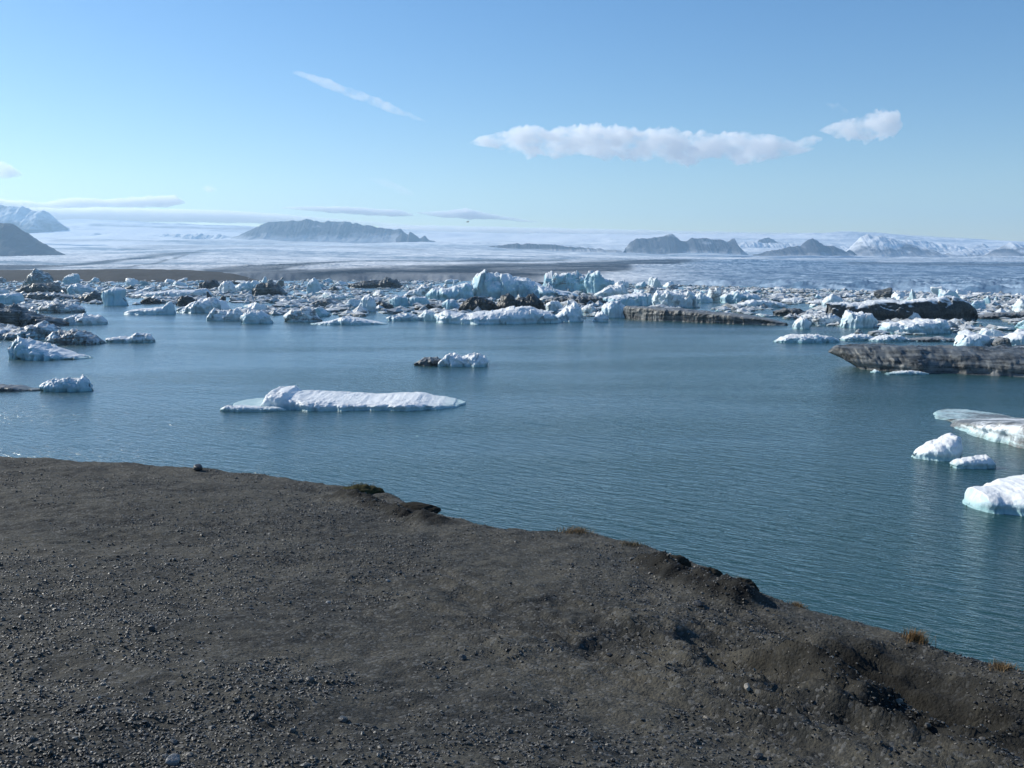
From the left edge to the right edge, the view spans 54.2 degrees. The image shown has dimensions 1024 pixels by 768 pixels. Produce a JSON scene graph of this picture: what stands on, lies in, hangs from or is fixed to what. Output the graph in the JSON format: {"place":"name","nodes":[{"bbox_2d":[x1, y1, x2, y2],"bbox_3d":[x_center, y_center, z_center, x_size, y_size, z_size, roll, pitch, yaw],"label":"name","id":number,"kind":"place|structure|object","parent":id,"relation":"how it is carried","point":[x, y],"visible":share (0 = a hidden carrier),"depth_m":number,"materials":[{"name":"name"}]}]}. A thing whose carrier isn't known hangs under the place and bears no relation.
{"place":"outdoors","nodes":[
{"label":"outdoors","id":0,"kind":"place"},
{"bbox_2d":[0,223,64,255],"bbox_3d":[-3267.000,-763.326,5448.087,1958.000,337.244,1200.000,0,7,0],"label":"mountain","id":1,"kind":"structure","parent":0,"point":[15,240],"depth_m":5337.85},
{"bbox_2d":[0,205,68,232],"bbox_3d":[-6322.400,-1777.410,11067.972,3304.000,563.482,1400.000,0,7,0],"label":"mountain","id":2,"kind":"structure","parent":0,"point":[24,219],"depth_m":10875.78,"materials":[{"name":"snow"}]},
{"bbox_2d":[0,269,259,281],"bbox_3d":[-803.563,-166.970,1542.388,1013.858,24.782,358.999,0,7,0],"label":"moraine shore","id":3,"kind":"structure","parent":0,"point":[122,275],"depth_m":1457.32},
{"bbox_2d":[90,233,235,238],"bbox_3d":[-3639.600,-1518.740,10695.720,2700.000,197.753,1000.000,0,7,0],"label":"mountain","id":4,"kind":"structure","parent":0,"point":[198,236],"depth_m":10606.33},
{"bbox_2d":[230,219,407,242],"bbox_3d":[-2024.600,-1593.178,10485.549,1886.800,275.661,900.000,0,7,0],"label":"mountain","id":5,"kind":"structure","parent":0,"point":[307,230],"depth_m":10256.46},
{"bbox_2d":[396,232,435,241],"bbox_3d":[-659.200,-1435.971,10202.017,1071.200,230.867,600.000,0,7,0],"label":"mountain","id":6,"kind":"structure","parent":0,"point":[410,237],"depth_m":10125.22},
{"bbox_2d":[0,456,1023,767],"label":"ground","id":7,"kind":"structure","parent":0,"point":[394,644],"depth_m":5.59,"materials":[{"name":"gravel"}]},
{"bbox_2d":[165,753,179,766],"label":"stone","id":8,"kind":"object","parent":7,"relation":"on","point":[173,759],"visible":0.93,"depth_m":3.78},
{"bbox_2d":[342,484,383,494],"bbox_3d":[-1.712,1.248,11.355,0.528,0.215,0.380,0,7,0],"label":"turf clod","id":9,"kind":"object","parent":7,"relation":"on","point":[368,489],"visible":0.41,"depth_m":11.29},
{"bbox_2d":[400,502,440,513],"bbox_3d":[-1.012,1.304,10.403,0.564,0.122,0.397,0,7,0],"label":"turf clod","id":10,"kind":"object","parent":7,"relation":"on","point":[419,506],"visible":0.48,"depth_m":10.34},
{"bbox_2d":[557,525,600,534],"bbox_3d":[0.608,1.438,9.347,0.484,0.282,0.590,0,7,0],"label":"grass tuft","id":11,"kind":"object","parent":7,"relation":"on","point":[578,530],"visible":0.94,"depth_m":9.31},
{"bbox_2d":[669,555,691,567],"bbox_3d":[1.250,1.429,7.820,0.318,0.187,0.222,0,7,0],"label":"turf clod","id":12,"kind":"object","parent":7,"relation":"on","point":[682,560],"visible":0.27,"depth_m":7.77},
{"bbox_2d":[898,627,935,646],"bbox_3d":[2.436,1.538,6.044,0.218,0.134,0.228,7,9,44],"label":"grass tuft","id":13,"kind":"object","parent":7,"relation":"on","point":[911,635],"visible":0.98,"depth_m":6.03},
{"bbox_2d":[985,658,1021,672],"bbox_3d":[2.727,1.572,5.557,0.195,0.098,0.179,4,8,32],"label":"grass tuft","id":14,"kind":"object","parent":7,"relation":"on","point":[1000,666],"visible":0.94,"depth_m":5.54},
{"bbox_2d":[0,281,1023,670],"bbox_3d":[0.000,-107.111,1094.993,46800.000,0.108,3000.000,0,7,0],"label":"water","id":15,"kind":"structure","parent":0,"point":[780,471],"depth_m":130.52,"materials":[{"name":"liquid"}]},
{"bbox_2d":[0,293,23,303],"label":"iceberg","id":16,"kind":"object","parent":15,"relation":"on","point":[11,298],"visible":0.7,"depth_m":583.72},
{"bbox_2d":[0,384,40,391],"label":"ice floe","id":17,"kind":"object","parent":15,"relation":"on","point":[10,388],"visible":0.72,"depth_m":176.85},
{"bbox_2d":[0,320,62,339],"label":"iceberg","id":18,"kind":"object","parent":15,"relation":"on","point":[44,329],"visible":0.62,"depth_m":302.52,"materials":[{"name":"ice"}]},
{"bbox_2d":[0,303,68,326],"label":"iceberg","id":19,"kind":"object","parent":15,"relation":"on","point":[17,315],"visible":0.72,"depth_m":365.02,"materials":[{"name":"ice"}]},
{"bbox_2d":[22,268,52,285],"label":"iceberg","id":20,"kind":"object","parent":15,"relation":"on","point":[37,276],"visible":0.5,"depth_m":1007.68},
{"bbox_2d":[14,282,66,293],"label":"iceberg","id":21,"kind":"object","parent":15,"relation":"on","point":[56,287],"visible":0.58,"depth_m":791.57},
{"bbox_2d":[7,335,93,360],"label":"iceberg","id":22,"kind":"object","parent":15,"relation":"on","point":[29,348],"visible":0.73,"depth_m":236.43,"materials":[{"name":"ice"}]},
{"bbox_2d":[23,291,77,299],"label":"iceberg","id":23,"kind":"object","parent":15,"relation":"on","point":[37,295],"visible":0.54,"depth_m":651.96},
{"bbox_2d":[38,301,85,312],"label":"iceberg","id":24,"kind":"object","parent":15,"relation":"on","point":[59,307],"visible":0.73,"depth_m":470.51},
{"bbox_2d":[39,374,92,391],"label":"iceberg","id":25,"kind":"object","parent":15,"relation":"on","point":[83,383],"visible":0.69,"depth_m":175.85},
{"bbox_2d":[62,273,79,283],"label":"iceberg","id":26,"kind":"object","parent":15,"relation":"on","point":[72,278],"visible":0.72,"depth_m":1232.35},
{"bbox_2d":[45,328,105,344],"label":"iceberg","id":27,"kind":"object","parent":15,"relation":"on","point":[76,336],"visible":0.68,"depth_m":280.58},
{"bbox_2d":[66,283,96,293],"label":"iceberg","id":28,"kind":"object","parent":15,"relation":"on","point":[77,288],"visible":0.57,"depth_m":791.04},
{"bbox_2d":[64,313,107,324],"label":"iceberg","id":29,"kind":"object","parent":15,"relation":"on","point":[84,319],"visible":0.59,"depth_m":376.04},
{"bbox_2d":[77,291,101,301],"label":"iceberg","id":30,"kind":"object","parent":15,"relation":"on","point":[93,295],"visible":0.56,"depth_m":614.88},
{"bbox_2d":[101,287,127,305],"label":"iceberg","id":31,"kind":"object","parent":15,"relation":"on","point":[115,296],"visible":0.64,"depth_m":554.05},
{"bbox_2d":[105,332,155,342],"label":"iceberg","id":32,"kind":"object","parent":15,"relation":"on","point":[137,337],"visible":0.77,"depth_m":288.35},
{"bbox_2d":[124,301,175,314],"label":"iceberg","id":33,"kind":"object","parent":15,"relation":"on","point":[168,308],"visible":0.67,"depth_m":453.30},
{"bbox_2d":[140,297,161,303],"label":"iceberg","id":34,"kind":"object","parent":15,"relation":"on","point":[148,300],"visible":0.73,"depth_m":584.10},
{"bbox_2d":[133,288,211,296],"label":"ice floe","id":35,"kind":"object","parent":15,"relation":"on","point":[178,293],"visible":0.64,"depth_m":716.86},
{"bbox_2d":[176,295,197,305],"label":"iceberg","id":36,"kind":"object","parent":15,"relation":"on","point":[185,300],"visible":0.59,"depth_m":554.21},
{"bbox_2d":[176,297,230,312],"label":"iceberg","id":37,"kind":"object","parent":15,"relation":"on","point":[206,305],"visible":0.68,"depth_m":471.90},
{"bbox_2d":[199,279,219,288],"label":"iceberg","id":38,"kind":"object","parent":15,"relation":"on","point":[212,283],"visible":0.56,"depth_m":961.86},
{"bbox_2d":[206,308,242,320],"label":"iceberg","id":39,"kind":"object","parent":15,"relation":"on","point":[215,314],"visible":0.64,"depth_m":402.84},
{"bbox_2d":[218,281,235,291],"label":"iceberg","id":40,"kind":"object","parent":15,"relation":"on","point":[224,286],"visible":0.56,"depth_m":820.05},
{"bbox_2d":[235,280,258,290],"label":"iceberg","id":41,"kind":"object","parent":15,"relation":"on","point":[245,285],"visible":0.41,"depth_m":853.07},
{"bbox_2d":[220,405,286,411],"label":"ice floe","id":42,"kind":"object","parent":15,"relation":"on","point":[238,408],"visible":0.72,"depth_m":151.87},
{"bbox_2d":[240,310,273,323],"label":"iceberg","id":43,"kind":"object","parent":15,"relation":"on","point":[254,317],"visible":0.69,"depth_m":382.10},
{"bbox_2d":[247,302,266,309],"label":"ice block","id":44,"kind":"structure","parent":15,"relation":"on","point":[256,306],"depth_m":486.37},
{"bbox_2d":[252,282,287,295],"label":"iceberg","id":45,"kind":"object","parent":15,"relation":"on","point":[265,289],"visible":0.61,"depth_m":739.10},
{"bbox_2d":[283,306,321,321],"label":"iceberg","id":46,"kind":"object","parent":15,"relation":"on","point":[305,314],"visible":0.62,"depth_m":395.29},
{"bbox_2d":[306,278,321,292],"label":"iceberg","id":47,"kind":"object","parent":15,"relation":"on","point":[313,285],"visible":0.67,"depth_m":819.97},
{"bbox_2d":[310,298,343,306],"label":"ice floe","id":48,"kind":"object","parent":15,"relation":"on","point":[324,302],"visible":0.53,"depth_m":540.34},
{"bbox_2d":[310,315,387,324],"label":"ice floe","id":49,"kind":"object","parent":15,"relation":"on","point":[347,320],"visible":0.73,"depth_m":375.94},
{"bbox_2d":[233,385,465,411],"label":"ice floe","id":50,"kind":"object","parent":15,"relation":"on","point":[294,397],"visible":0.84,"depth_m":155.97,"materials":[{"name":"ice"}]},
{"bbox_2d":[359,294,375,311],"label":"iceberg","id":51,"kind":"object","parent":15,"relation":"on","point":[368,302],"visible":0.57,"depth_m":480.99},
{"bbox_2d":[348,277,402,287],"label":"iceberg","id":52,"kind":"object","parent":15,"relation":"on","point":[387,282],"visible":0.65,"depth_m":1007.22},
{"bbox_2d":[389,296,409,305],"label":"iceberg","id":53,"kind":"object","parent":15,"relation":"on","point":[398,301],"visible":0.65,"depth_m":553.95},
{"bbox_2d":[386,313,418,320],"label":"iceberg","id":54,"kind":"object","parent":15,"relation":"on","point":[405,317],"visible":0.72,"depth_m":403.06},
{"bbox_2d":[404,284,431,297],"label":"iceberg","id":55,"kind":"object","parent":15,"relation":"on","point":[422,290],"visible":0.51,"depth_m":670.99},
{"bbox_2d":[409,296,429,305],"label":"iceberg","id":56,"kind":"object","parent":15,"relation":"on","point":[424,300],"visible":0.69,"depth_m":554.16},
{"bbox_2d":[418,310,436,320],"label":"iceberg","id":57,"kind":"object","parent":15,"relation":"on","point":[426,315],"visible":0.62,"depth_m":402.37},
{"bbox_2d":[414,356,441,365],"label":"iceberg","id":58,"kind":"object","parent":15,"relation":"on","point":[429,361],"visible":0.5,"depth_m":221.51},
{"bbox_2d":[425,283,473,300],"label":"iceberg","id":59,"kind":"object","parent":15,"relation":"on","point":[461,291],"visible":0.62,"depth_m":633.00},
{"bbox_2d":[442,299,458,309],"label":"iceberg","id":60,"kind":"object","parent":15,"relation":"on","point":[450,304],"visible":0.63,"depth_m":491.83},
{"bbox_2d":[437,352,488,366],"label":"iceberg","id":61,"kind":"object","parent":15,"relation":"on","point":[454,359],"visible":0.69,"depth_m":219.79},
{"bbox_2d":[458,296,497,310],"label":"iceberg","id":62,"kind":"object","parent":15,"relation":"on","point":[473,303],"visible":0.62,"depth_m":473.11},
{"bbox_2d":[434,306,561,324],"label":"ice floe","id":63,"kind":"object","parent":15,"relation":"on","point":[520,315],"visible":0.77,"depth_m":383.89,"materials":[{"name":"ice"}]},
{"bbox_2d":[496,293,516,309],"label":"iceberg","id":64,"kind":"object","parent":15,"relation":"on","point":[506,300],"visible":0.58,"depth_m":480.99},
{"bbox_2d":[0,278,1023,340],"bbox_3d":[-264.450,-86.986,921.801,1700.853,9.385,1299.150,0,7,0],"label":"brash ice","id":65,"kind":"structure","parent":15,"relation":"on","point":[1004,302],"depth_m":613.52,"materials":[{"name":"ice"}]},
{"bbox_2d":[471,269,578,298],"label":"iceberg","id":66,"kind":"object","parent":15,"relation":"on","point":[497,285],"visible":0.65,"depth_m":672.27,"materials":[{"name":"ice"}]},
{"bbox_2d":[516,292,544,309],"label":"iceberg","id":67,"kind":"object","parent":15,"relation":"on","point":[533,300],"visible":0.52,"depth_m":481.90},
{"bbox_2d":[546,300,562,310],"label":"iceberg","id":68,"kind":"object","parent":15,"relation":"on","point":[553,305],"visible":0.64,"depth_m":491.69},
{"bbox_2d":[543,270,586,292],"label":"iceberg","id":69,"kind":"object","parent":15,"relation":"on","point":[572,281],"visible":0.63,"depth_m":820.17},
{"bbox_2d":[556,301,583,321],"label":"iceberg","id":70,"kind":"object","parent":15,"relation":"on","point":[572,312],"visible":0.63,"depth_m":395.53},
{"bbox_2d":[544,294,604,304],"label":"iceberg","id":71,"kind":"object","parent":15,"relation":"on","point":[584,299],"visible":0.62,"depth_m":555.72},
{"bbox_2d":[581,304,598,314],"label":"iceberg","id":72,"kind":"object","parent":15,"relation":"on","point":[588,309],"visible":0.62,"depth_m":452.20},
{"bbox_2d":[584,271,614,293],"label":"iceberg","id":73,"kind":"object","parent":15,"relation":"on","point":[595,282],"visible":0.52,"depth_m":790.20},
{"bbox_2d":[593,311,608,321],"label":"iceberg","id":74,"kind":"object","parent":15,"relation":"on","point":[601,316],"visible":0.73,"depth_m":395.40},
{"bbox_2d":[594,281,627,296],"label":"iceberg","id":75,"kind":"object","parent":15,"relation":"on","point":[618,288],"visible":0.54,"depth_m":693.50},
{"bbox_2d":[601,300,624,317],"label":"iceberg","id":76,"kind":"object","parent":15,"relation":"on","point":[613,309],"visible":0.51,"depth_m":424.64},
{"bbox_2d":[603,293,651,305],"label":"iceberg","id":77,"kind":"object","parent":15,"relation":"on","point":[639,299],"visible":0.67,"depth_m":552.99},
{"bbox_2d":[648,277,661,287],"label":"ice block","id":78,"kind":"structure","parent":15,"relation":"in","point":[653,282],"depth_m":962.03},
{"bbox_2d":[652,290,697,307],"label":"iceberg","id":79,"kind":"object","parent":15,"relation":"on","point":[687,299],"visible":0.69,"depth_m":528.15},
{"bbox_2d":[695,291,712,302],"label":"iceberg","id":80,"kind":"object","parent":15,"relation":"on","point":[701,297],"visible":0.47,"depth_m":598.65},
{"bbox_2d":[623,306,787,324],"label":"iceberg","id":81,"kind":"object","parent":15,"relation":"on","point":[663,314],"visible":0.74,"depth_m":394.62,"materials":[{"name":"ice"}]},
{"bbox_2d":[707,286,721,301],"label":"iceberg","id":82,"kind":"object","parent":15,"relation":"on","point":[714,293],"visible":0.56,"depth_m":614.02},
{"bbox_2d":[720,290,760,302],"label":"iceberg","id":83,"kind":"object","parent":15,"relation":"on","point":[737,296],"visible":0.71,"depth_m":599.58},
{"bbox_2d":[738,299,787,307],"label":"iceberg","id":84,"kind":"object","parent":15,"relation":"on","point":[755,303],"visible":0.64,"depth_m":528.32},
{"bbox_2d":[773,308,806,315],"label":"iceberg","id":85,"kind":"object","parent":15,"relation":"on","point":[785,311],"visible":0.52,"depth_m":443.98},
{"bbox_2d":[792,316,811,328],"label":"iceberg","id":86,"kind":"object","parent":15,"relation":"on","point":[802,323],"visible":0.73,"depth_m":351.55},
{"bbox_2d":[774,334,839,342],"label":"ice floe","id":87,"kind":"object","parent":15,"relation":"on","point":[803,338],"visible":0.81,"depth_m":288.24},
{"bbox_2d":[803,312,841,324],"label":"iceberg","id":88,"kind":"object","parent":15,"relation":"on","point":[817,318],"visible":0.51,"depth_m":375.16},
{"bbox_2d":[821,294,842,307],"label":"iceberg","id":89,"kind":"object","parent":15,"relation":"on","point":[833,298],"visible":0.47,"depth_m":481.77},
{"bbox_2d":[839,333,872,340],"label":"ice floe","id":90,"kind":"object","parent":15,"relation":"on","point":[857,337],"visible":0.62,"depth_m":295.78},
{"bbox_2d":[840,309,877,327],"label":"iceberg","id":91,"kind":"object","parent":15,"relation":"on","point":[851,319],"visible":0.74,"depth_m":357.40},
{"bbox_2d":[874,287,892,298],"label":"ice block","id":92,"kind":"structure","parent":15,"relation":"on","point":[885,293],"depth_m":663.08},
{"bbox_2d":[868,334,909,341],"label":"ice floe","id":93,"kind":"object","parent":15,"relation":"on","point":[890,338],"visible":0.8,"depth_m":292.11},
{"bbox_2d":[825,295,977,320],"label":"iceberg","id":94,"kind":"object","parent":15,"relation":"on","point":[948,307],"visible":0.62,"depth_m":397.22,"materials":[{"name":"ice"}]},
{"bbox_2d":[885,370,928,374],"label":"ice chunk","id":95,"kind":"object","parent":15,"relation":"on","point":[909,372],"visible":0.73,"depth_m":203.40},
{"bbox_2d":[878,318,951,333],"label":"iceberg","id":96,"kind":"object","parent":15,"relation":"on","point":[931,326],"visible":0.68,"depth_m":326.94,"materials":[{"name":"ice"}]},
{"bbox_2d":[828,343,1023,376],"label":"ice floe","id":97,"kind":"object","parent":15,"relation":"on","point":[1002,360],"visible":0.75,"depth_m":208.53,"materials":[{"name":"ice"}]},
{"bbox_2d":[908,337,954,341],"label":"ice floe","id":98,"kind":"object","parent":15,"relation":"on","point":[929,339],"visible":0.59,"depth_m":292.27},
{"bbox_2d":[911,433,962,460],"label":"iceberg","id":99,"kind":"object","parent":15,"relation":"on","point":[947,447],"visible":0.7,"depth_m":113.95,"materials":[{"name":"ice"}]},
{"bbox_2d":[938,288,960,298],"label":"ice block","id":100,"kind":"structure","parent":15,"relation":"on","point":[941,291],"depth_m":572.94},
{"bbox_2d":[953,333,991,346],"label":"iceberg","id":101,"kind":"object","parent":15,"relation":"on","point":[969,339],"visible":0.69,"depth_m":270.71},
{"bbox_2d":[950,454,995,468],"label":"ice chunk","id":102,"kind":"object","parent":15,"relation":"on","point":[985,461],"visible":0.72,"depth_m":109.26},
{"bbox_2d":[933,409,1023,448],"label":"ice floe","id":103,"kind":"object","parent":15,"relation":"on","point":[999,428],"visible":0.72,"depth_m":131.34,"materials":[{"name":"ice"}]},
{"bbox_2d":[971,300,985,309],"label":"ice block","id":104,"kind":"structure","parent":15,"relation":"on","point":[976,304],"depth_m":494.95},
{"bbox_2d":[979,328,1003,336],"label":"ice block","id":105,"kind":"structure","parent":15,"relation":"on","point":[989,332],"depth_m":305.56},
{"bbox_2d":[962,474,1023,515],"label":"ice floe","id":106,"kind":"object","parent":15,"relation":"on","point":[1002,495],"visible":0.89,"depth_m":90.59,"materials":[{"name":"ice"}]},
{"bbox_2d":[978,312,1023,318],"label":"ice floe","id":107,"kind":"object","parent":15,"relation":"on","point":[995,315],"visible":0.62,"depth_m":418.63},
{"bbox_2d":[991,337,1011,345],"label":"iceberg","id":108,"kind":"object","parent":15,"relation":"on","point":[997,341],"visible":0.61,"depth_m":267.12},
{"bbox_2d":[1004,331,1023,345],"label":"iceberg","id":109,"kind":"object","parent":15,"relation":"on","point":[1016,338],"visible":0.52,"depth_m":274.33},
{"bbox_2d":[1012,298,1023,312],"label":"ice block","id":110,"kind":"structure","parent":15,"relation":"on","point":[1018,305],"depth_m":471.63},
{"bbox_2d":[0,219,1023,294],"bbox_3d":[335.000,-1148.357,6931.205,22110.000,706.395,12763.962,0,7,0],"label":"glacier","id":111,"kind":"object","parent":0,"point":[445,256],"visible":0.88,"depth_m":4425.18,"materials":[{"name":"ice"}]},
{"bbox_2d":[0,0,1023,241],"label":"sky","id":112,"kind":"structure","parent":0,"point":[645,117],"materials":[{"name":"blue"}]},
{"bbox_2d":[489,243,622,252],"bbox_3d":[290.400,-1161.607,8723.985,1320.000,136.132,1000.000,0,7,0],"label":"mountain","id":113,"kind":"structure","parent":0,"point":[551,247],"depth_m":8603.08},
{"bbox_2d":[623,234,747,254],"bbox_3d":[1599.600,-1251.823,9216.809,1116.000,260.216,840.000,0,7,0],"label":"mountain","id":114,"kind":"structure","parent":0,"point":[669,244],"depth_m":9053.16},
{"bbox_2d":[753,238,854,255],"bbox_3d":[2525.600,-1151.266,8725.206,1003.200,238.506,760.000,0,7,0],"label":"mountain","id":115,"kind":"structure","parent":0,"point":[812,247],"depth_m":8608.41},
{"bbox_2d":[737,240,996,252],"bbox_3d":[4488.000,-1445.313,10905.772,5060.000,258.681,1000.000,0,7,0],"label":"mountain","id":116,"kind":"structure","parent":0,"point":[939,247],"depth_m":10800.81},
{"bbox_2d":[846,234,948,257],"bbox_3d":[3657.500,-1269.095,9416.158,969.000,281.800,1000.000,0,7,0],"label":"mountain","id":117,"kind":"structure","parent":0,"point":[871,245],"depth_m":9211.58,"materials":[{"name":"snow"}]},
{"bbox_2d":[944,249,989,256],"bbox_3d":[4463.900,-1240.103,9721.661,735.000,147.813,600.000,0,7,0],"label":"mountain","id":118,"kind":"structure","parent":0,"point":[967,252],"depth_m":9636.63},
{"bbox_2d":[980,242,1023,256],"bbox_3d":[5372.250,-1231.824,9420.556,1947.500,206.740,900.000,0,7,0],"label":"mountain","id":119,"kind":"structure","parent":0,"point":[1012,249],"depth_m":9300.98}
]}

